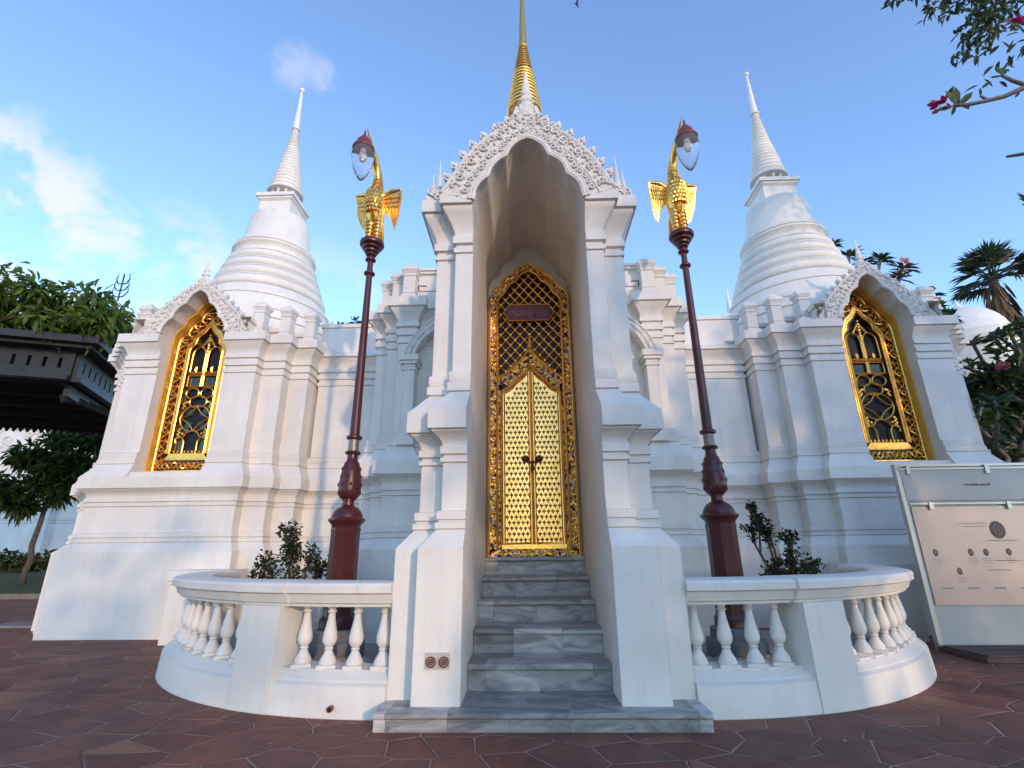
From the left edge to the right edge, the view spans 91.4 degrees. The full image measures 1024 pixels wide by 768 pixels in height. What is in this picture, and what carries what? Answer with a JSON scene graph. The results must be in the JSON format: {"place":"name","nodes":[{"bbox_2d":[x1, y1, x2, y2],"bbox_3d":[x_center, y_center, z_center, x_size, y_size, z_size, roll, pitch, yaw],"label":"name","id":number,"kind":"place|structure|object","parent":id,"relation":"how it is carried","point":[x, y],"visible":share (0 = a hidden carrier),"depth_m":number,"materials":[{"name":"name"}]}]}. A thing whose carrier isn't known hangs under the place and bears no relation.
{"place":"outdoors","nodes":[
{"label":"outdoors","id":0,"kind":"place"},
{"bbox_2d":[0,571,45,593],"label":"lawn","id":1,"kind":"structure","parent":0,"point":[9,581],"depth_m":18.82,"materials":[{"name":"green plant"}]},
{"bbox_2d":[0,548,57,571],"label":"clipped hedge","id":2,"kind":"object","parent":1,"relation":"on","point":[14,563],"visible":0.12,"depth_m":22.74,"materials":[{"name":"green plant"}]},
{"bbox_2d":[0,430,103,584],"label":"lawn tree","id":3,"kind":"object","parent":1,"relation":"on","point":[55,472],"visible":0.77,"depth_m":19.09,"materials":[{"name":"green plant"}]},
{"bbox_2d":[217,633,389,662],"bbox_3d":[-2.902,3.611,6.690,3.661,0.001,3.731,-1,-18,2],"label":"gravel bed","id":4,"kind":"object","parent":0,"point":[371,650],"visible":0.02,"depth_m":7.06,"materials":[{"name":"grey gravel"}]},
{"bbox_2d":[247,518,327,579],"bbox_3d":[-3.307,2.896,7.325,1.264,1.802,0.622,-1,-18,2],"label":"shrub","id":5,"kind":"object","parent":4,"relation":"on","point":[291,552],"visible":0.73,"depth_m":7.43,"materials":[{"name":"green plant"}]},
{"bbox_2d":[308,128,401,660],"bbox_3d":[-2.306,-0.394,7.465,0.845,8.107,1.078,-1,-18,2],"label":"lamp post","id":6,"kind":"object","parent":4,"relation":"on","point":[374,203],"visible":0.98,"depth_m":7.21,"materials":[{"name":"red metal"}]},
{"bbox_2d":[312,647,774,662],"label":"loose gravel","id":7,"kind":"structure","parent":4,"relation":"on","point":[369,660],"depth_m":6.00,"materials":[{"name":"grey gravel"}]},
{"bbox_2d":[0,599,1023,767],"bbox_3d":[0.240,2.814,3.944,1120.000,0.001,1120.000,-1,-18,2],"label":"ground","id":8,"kind":"structure","parent":0,"point":[82,704],"depth_m":4.07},
{"bbox_2d":[0,622,32,627],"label":"access cover","id":9,"kind":"object","parent":8,"relation":"on","point":[18,625],"visible":0.5,"depth_m":10.32,"materials":[{"name":"stone"}]},
{"bbox_2d":[0,593,40,598],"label":"lawn kerb","id":10,"kind":"structure","parent":8,"relation":"on","point":[22,596],"depth_m":17.00,"materials":[{"name":"concrete"}]},
{"bbox_2d":[0,327,117,436],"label":"garden canopy","id":11,"kind":"object","parent":8,"relation":"on","point":[47,386],"visible":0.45,"depth_m":12.89,"materials":[{"name":"metal"}]},
{"bbox_2d":[0,261,136,354],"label":"climbing vine","id":12,"kind":"object","parent":11,"relation":"on","point":[35,304],"visible":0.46,"depth_m":11.96,"materials":[{"name":"green plant"}]},
{"bbox_2d":[0,273,130,571],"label":"white shrine","id":13,"kind":"object","parent":8,"relation":"on","point":[57,529],"visible":0.12,"depth_m":25.21,"materials":[{"name":"paint"}]},
{"bbox_2d":[155,569,393,719],"bbox_3d":[-3.672,3.132,6.612,1.575,1.154,6.509,15,-24,-40],"label":"balustrade","id":14,"kind":"object","parent":8,"relation":"on","point":[268,665],"visible":0.99,"depth_m":4.93,"materials":[{"name":"white paint"}]},
{"bbox_2d":[326,705,333,712],"bbox_3d":[-1.637,2.927,4.500,0.050,0.050,0.059,-1,-18,2],"label":"drain pipe","id":15,"kind":"object","parent":14,"relation":"attached to","point":[330,708],"visible":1,"depth_m":4.49,"materials":[{"name":"red"}]},
{"bbox_2d":[337,316,360,323],"bbox_3d":[-8.605,2.771,24.284,3.279,13.112,1.936,-6,-19,15],"label":"tree","id":16,"kind":"object","parent":8,"relation":"on","point":[355,319],"visible":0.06,"depth_m":25.80,"materials":[{"name":"green plant"}]},
{"bbox_2d":[31,0,1005,706],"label":"royal monument","id":17,"kind":"object","parent":8,"relation":"on","point":[833,380],"visible":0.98,"depth_m":9.20,"materials":[{"name":"white paint"}]},
{"bbox_2d":[144,301,225,471],"bbox_3d":[-6.809,-0.010,10.902,1.414,3.963,0.287,-1,-18,2],"label":"window","id":18,"kind":"structure","parent":17,"relation":"in","point":[186,412],"depth_m":10.85,"materials":[{"name":"gold metal"}]},
{"bbox_2d":[425,652,436,669],"bbox_3d":[-0.720,2.459,4.433,0.104,0.133,0.028,-1,-18,2],"label":"wall outlet","id":19,"kind":"object","parent":17,"relation":"attached to","point":[430,660],"depth_m":4.43,"materials":[{"name":"plastic"}]},
{"bbox_2d":[438,652,449,669],"bbox_3d":[-0.604,2.457,4.429,0.104,0.133,0.028,-1,-18,2],"label":"wall outlet","id":20,"kind":"object","parent":17,"relation":"attached to","point":[443,660],"depth_m":4.42,"materials":[{"name":"plastic"}]},
{"bbox_2d":[503,303,554,321],"bbox_3d":[0.282,-1.180,8.274,0.857,0.304,0.052,-1,-18,2],"label":"name plaque","id":21,"kind":"object","parent":17,"relation":"attached to","point":[526,312],"visible":1,"depth_m":8.26,"materials":[{"name":"red"}]},
{"bbox_2d":[487,263,581,556],"bbox_3d":[0.298,0.200,7.884,1.350,4.769,0.175,-1,-18,2],"label":"doorway","id":22,"kind":"structure","parent":17,"relation":"in","point":[530,374],"depth_m":7.71,"materials":[{"name":"gold metal"}]},
{"bbox_2d":[842,285,935,460],"bbox_3d":[7.547,-0.285,10.508,1.414,3.963,0.287,-1,-18,2],"label":"window","id":23,"kind":"structure","parent":17,"relation":"in","point":[892,421],"depth_m":10.44,"materials":[{"name":"gold metal"}]},
{"bbox_2d":[372,556,713,732],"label":"marble staircase","id":24,"kind":"structure","parent":8,"relation":"on","point":[539,662],"depth_m":4.82,"materials":[{"name":"grey stone"}]},
{"bbox_2d":[726,288,731,312],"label":"slim chedi","id":25,"kind":"structure","parent":8,"relation":"on","point":[728,302],"depth_m":23.46,"materials":[{"name":"white paint"}]},
{"bbox_2d":[684,563,936,719],"bbox_3d":[4.301,2.979,6.393,6.509,1.154,1.575,17,-25,-42],"label":"balustrade","id":26,"kind":"object","parent":8,"relation":"on","point":[817,663],"visible":1,"depth_m":4.79,"materials":[{"name":"white paint"}]},
{"bbox_2d":[832,238,963,329],"bbox_3d":[12.536,0.484,15.910,4.783,11.746,2.057,-1,-18,2],"label":"frangipani tree","id":27,"kind":"object","parent":8,"relation":"on","point":[898,273],"visible":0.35,"depth_m":17.04,"materials":[{"name":"green plant"}]},
{"bbox_2d":[880,0,1023,97],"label":"shade tree","id":28,"kind":"object","parent":8,"relation":"on","point":[987,17],"visible":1,"depth_m":9.06,"materials":[{"name":"green plant"}]},
{"bbox_2d":[927,14,1023,204],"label":"frangipani tree","id":29,"kind":"object","parent":8,"relation":"on","point":[953,96],"visible":1,"depth_m":5.27,"materials":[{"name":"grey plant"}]},
{"bbox_2d":[938,645,1023,662],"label":"timber base","id":30,"kind":"object","parent":8,"relation":"on","point":[999,653],"visible":1,"depth_m":6.66,"materials":[{"name":"brown wood"}]},
{"bbox_2d":[890,463,1023,650],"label":"information board","id":31,"kind":"object","parent":30,"relation":"on","point":[964,524],"visible":1,"depth_m":7.57,"materials":[{"name":"white painted metal"},{"name":"printed plastic panel"},{"name":"dark stone base"}]},
{"bbox_2d":[948,237,1023,322],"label":"fan palm","id":32,"kind":"object","parent":8,"relation":"on","point":[992,256],"visible":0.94,"depth_m":21.66,"materials":[{"name":"green plant"}]},
{"bbox_2d":[953,300,1020,388],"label":"domed pavilion","id":33,"kind":"structure","parent":8,"relation":"on","point":[982,321],"depth_m":19.45,"materials":[{"name":"white paint"}]},
{"bbox_2d":[959,317,1023,462],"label":"frangipani tree","id":34,"kind":"object","parent":8,"relation":"on","point":[999,414],"visible":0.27,"depth_m":12.10,"materials":[{"name":"green plant"}]},
{"bbox_2d":[0,0,1023,323],"label":"sky","id":35,"kind":"structure","parent":0,"point":[140,138],"materials":[{"name":"blue"}]},
{"bbox_2d":[691,630,869,657],"bbox_3d":[3.555,3.487,6.513,3.661,0.001,3.731,-1,-18,2],"label":"gravel bed","id":36,"kind":"object","parent":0,"point":[765,634],"visible":0.05,"depth_m":7.23,"materials":[{"name":"grey gravel"}]},
{"bbox_2d":[648,118,769,659],"bbox_3d":[2.773,-0.492,7.325,0.845,8.107,1.078,-1,-18,2],"label":"lamp post","id":37,"kind":"object","parent":36,"relation":"on","point":[719,515],"visible":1,"depth_m":7.06,"materials":[{"name":"red metal"}]},
{"bbox_2d":[739,499,826,575],"bbox_3d":[3.988,2.661,7.162,1.155,1.993,0.573,-1,-18,2],"label":"shrub","id":38,"kind":"object","parent":36,"relation":"on","point":[804,567],"visible":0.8,"depth_m":7.28,"materials":[{"name":"green plant"}]}
]}

